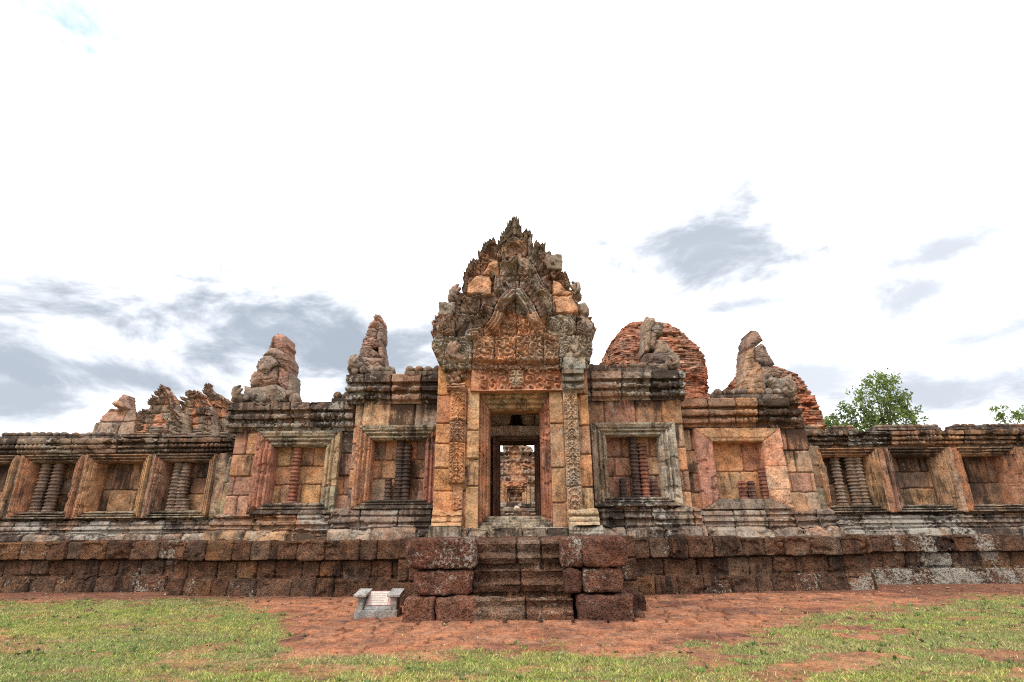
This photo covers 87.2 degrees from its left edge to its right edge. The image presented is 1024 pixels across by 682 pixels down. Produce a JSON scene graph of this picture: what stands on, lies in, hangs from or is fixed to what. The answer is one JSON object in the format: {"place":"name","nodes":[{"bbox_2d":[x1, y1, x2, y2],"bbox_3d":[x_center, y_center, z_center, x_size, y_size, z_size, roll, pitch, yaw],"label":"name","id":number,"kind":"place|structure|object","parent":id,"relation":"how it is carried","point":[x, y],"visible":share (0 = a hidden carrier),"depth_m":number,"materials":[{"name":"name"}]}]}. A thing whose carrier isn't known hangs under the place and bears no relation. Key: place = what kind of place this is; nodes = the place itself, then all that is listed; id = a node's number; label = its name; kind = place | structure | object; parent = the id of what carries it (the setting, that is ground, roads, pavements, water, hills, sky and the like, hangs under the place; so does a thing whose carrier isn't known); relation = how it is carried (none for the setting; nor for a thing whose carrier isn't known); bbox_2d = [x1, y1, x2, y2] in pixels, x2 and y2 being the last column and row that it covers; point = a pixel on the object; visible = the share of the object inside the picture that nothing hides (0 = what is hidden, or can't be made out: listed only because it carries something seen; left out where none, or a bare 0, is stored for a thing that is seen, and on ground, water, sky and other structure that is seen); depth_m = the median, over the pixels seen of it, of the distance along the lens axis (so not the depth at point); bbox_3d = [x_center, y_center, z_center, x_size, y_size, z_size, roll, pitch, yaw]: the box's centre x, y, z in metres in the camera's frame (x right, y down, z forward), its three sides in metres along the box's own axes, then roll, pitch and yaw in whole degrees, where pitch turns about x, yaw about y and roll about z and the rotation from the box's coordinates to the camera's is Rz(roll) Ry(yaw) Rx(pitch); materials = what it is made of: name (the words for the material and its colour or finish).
{"place":"outdoors","nodes":[
{"label":"outdoors","id":0,"kind":"place"},
{"bbox_2d":[0,591,1023,681],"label":"grass","id":1,"kind":"structure","parent":0,"point":[129,671],"depth_m":6.17,"materials":[{"name":"green plant"}]},
{"bbox_2d":[0,583,1023,681],"bbox_3d":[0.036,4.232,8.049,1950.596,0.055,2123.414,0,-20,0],"label":"ground","id":2,"kind":"structure","parent":0,"point":[699,654],"depth_m":6.23,"materials":[{"name":"brown soil"}]},
{"bbox_2d":[92,394,137,438],"bbox_3d":[-17.832,6.293,24.420,2.126,7.525,2.262,0,-20,0],"label":"ruined shrine","id":3,"kind":"object","parent":2,"relation":"on","point":[121,419],"visible":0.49,"depth_m":24.50,"materials":[{"name":"stone"}]},
{"bbox_2d":[134,384,192,434],"bbox_3d":[-15.813,6.071,24.362,2.192,7.873,2.508,0,-20,0],"label":"ruined shrine","id":4,"kind":"object","parent":2,"relation":"on","point":[163,414],"visible":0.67,"depth_m":24.36,"materials":[{"name":"stone"}]},
{"bbox_2d":[179,390,221,432],"bbox_3d":[-14.879,6.391,25.291,1.891,7.874,2.538,0,-20,0],"label":"ruined shrine","id":5,"kind":"object","parent":2,"relation":"on","point":[198,408],"visible":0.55,"depth_m":25.47,"materials":[{"name":"stone"}]},
{"bbox_2d":[202,383,235,438],"bbox_3d":[-14.328,6.452,26.344,2.006,8.453,2.508,0,-20,0],"label":"ruined shrine","id":6,"kind":"object","parent":2,"relation":"on","point":[218,402],"visible":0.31,"depth_m":26.52,"materials":[{"name":"stone"}]},
{"bbox_2d":[353,588,404,619],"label":"information plinth","id":7,"kind":"structure","parent":2,"relation":"on","point":[378,604],"depth_m":8.77,"materials":[{"name":"stone"}]},
{"bbox_2d":[0,533,1023,596],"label":"laterite terrace","id":8,"kind":"structure","parent":2,"relation":"on","point":[668,565],"depth_m":12.21,"materials":[{"name":"brown stone"}]},
{"bbox_2d":[0,432,234,541],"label":"gallery wall","id":9,"kind":"structure","parent":8,"relation":"on","point":[58,486],"depth_m":14.79,"materials":[{"name":"stone"}]},
{"bbox_2d":[0,455,20,518],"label":"window frame","id":10,"kind":"structure","parent":9,"relation":"in","point":[8,463],"depth_m":14.76,"materials":[{"name":"stone"}]},
{"bbox_2d":[5,455,85,518],"bbox_3d":[-12.624,4.056,14.905,1.613,1.672,0.864,0,-20,0],"label":"window frame","id":11,"kind":"structure","parent":9,"relation":"in","point":[46,486],"depth_m":14.74,"materials":[{"name":"stone"}]},
{"bbox_2d":[72,454,152,518],"bbox_3d":[-10.809,4.041,14.905,1.704,1.672,0.863,0,-20,0],"label":"window frame","id":12,"kind":"structure","parent":9,"relation":"in","point":[112,485],"depth_m":14.86,"materials":[{"name":"stone"}]},
{"bbox_2d":[142,453,219,517],"bbox_3d":[-8.973,4.026,14.906,1.657,1.672,0.862,0,-20,0],"label":"window frame","id":13,"kind":"structure","parent":9,"relation":"in","point":[180,485],"depth_m":14.78,"materials":[{"name":"stone"}]},
{"bbox_2d":[202,216,845,540],"bbox_3d":[0.166,1.550,14.516,16.862,8.059,6.055,0,-20,0],"label":"temple gatehouse","id":14,"kind":"object","parent":8,"relation":"on","point":[650,445],"visible":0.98,"depth_m":13.06,"materials":[{"name":"stone"}]},
{"bbox_2d":[246,431,342,514],"bbox_3d":[-5.387,3.344,13.633,2.092,2.013,0.697,0,-20,0],"label":"window frame","id":15,"kind":"structure","parent":14,"relation":"in","point":[294,472],"depth_m":13.59,"materials":[{"name":"stone"}]},
{"bbox_2d":[350,425,435,508],"bbox_3d":[-2.770,3.098,13.182,2.026,1.964,0.697,0,-20,0],"label":"window frame","id":16,"kind":"structure","parent":14,"relation":"in","point":[394,465],"depth_m":13.14,"materials":[{"name":"stone"}]},
{"bbox_2d":[589,422,682,506],"bbox_3d":[2.967,3.037,13.183,2.058,1.965,0.701,0,-20,0],"label":"window frame","id":17,"kind":"structure","parent":14,"relation":"in","point":[634,463],"depth_m":13.10,"materials":[{"name":"stone"}]},
{"bbox_2d":[692,428,793,509],"bbox_3d":[5.739,3.249,13.663,2.190,1.969,0.641,0,-20,0],"label":"window frame","id":18,"kind":"structure","parent":14,"relation":"in","point":[738,468],"depth_m":13.56,"materials":[{"name":"stone"}]},
{"bbox_2d":[805,423,1023,535],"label":"gallery wall","id":19,"kind":"structure","parent":8,"relation":"on","point":[925,479],"depth_m":14.81,"materials":[{"name":"stone"}]},
{"bbox_2d":[816,448,890,512],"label":"window frame","id":20,"kind":"structure","parent":19,"relation":"in","point":[856,483],"depth_m":14.76,"materials":[{"name":"stone"}]},
{"bbox_2d":[883,447,962,511],"bbox_3d":[11.131,3.859,14.902,1.652,1.683,0.865,0,-20,0],"label":"window frame","id":21,"kind":"structure","parent":19,"relation":"in","point":[922,479],"depth_m":14.86,"materials":[{"name":"stone"}]},
{"bbox_2d":[952,447,1023,510],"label":"window frame","id":22,"kind":"structure","parent":19,"relation":"in","point":[991,478],"depth_m":14.87,"materials":[{"name":"stone"}]},
{"bbox_2d":[1018,447,1023,463],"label":"window frame","id":23,"kind":"structure","parent":19,"relation":"in","point":[1021,449],"depth_m":14.79,"materials":[{"name":"stone"}]},
{"bbox_2d":[0,584,1023,660],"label":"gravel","id":24,"kind":"structure","parent":2,"relation":"on","point":[679,651],"depth_m":9.31,"materials":[{"name":"brown gravel"}]},
{"bbox_2d":[500,445,535,515],"bbox_3d":[0.076,8.952,32.478,12.000,7.610,4.794,0,-20,0],"label":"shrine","id":25,"kind":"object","parent":2,"relation":"on","point":[517,482],"visible":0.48,"depth_m":31.93,"materials":[{"name":"stone"}]},
{"bbox_2d":[510,493,521,502],"bbox_3d":[0.233,9.259,31.665,0.751,0.643,0.178,0,-20,0],"label":"door","id":26,"kind":"structure","parent":25,"relation":"in","point":[516,497],"depth_m":31.65,"materials":[{"name":"stone"}]},
{"bbox_2d":[397,535,646,624],"bbox_3d":[0.103,4.394,10.191,4.600,1.345,4.254,0,-20,0],"label":"stone stairway","id":27,"kind":"object","parent":2,"relation":"on","point":[473,579],"visible":0.95,"depth_m":8.37,"materials":[{"name":"brown stone"}]},
{"bbox_2d":[599,321,709,395],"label":"brick tower","id":28,"kind":"structure","parent":2,"relation":"on","point":[623,346],"depth_m":23.76,"materials":[{"name":"red brick"}]},
{"bbox_2d":[725,366,826,430],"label":"brick tower","id":29,"kind":"structure","parent":2,"relation":"on","point":[809,406],"depth_m":21.38,"materials":[{"name":"red brick"}]},
{"bbox_2d":[823,413,840,430],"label":"leafy bush","id":30,"kind":"object","parent":2,"relation":"on","point":[827,422],"visible":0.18,"depth_m":45.75,"materials":[{"name":"green plant"}]},
{"bbox_2d":[830,368,929,430],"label":"leafy tree","id":31,"kind":"object","parent":2,"relation":"on","point":[868,419],"visible":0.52,"depth_m":46.18,"materials":[{"name":"green plant"}]},
{"bbox_2d":[989,405,1023,423],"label":"leafy tree","id":32,"kind":"object","parent":2,"relation":"on","point":[1016,415],"visible":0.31,"depth_m":46.34,"materials":[{"name":"green plant"}]},
{"bbox_2d":[0,0,1023,451],"label":"sky","id":33,"kind":"structure","parent":0,"point":[186,186],"materials":[{"name":"white"}]},
{"bbox_2d":[239,592,964,653],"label":"dirt ground","id":34,"kind":"structure","parent":0,"point":[683,616],"depth_m":7.53,"materials":[{"name":"brown soil"}]}
]}

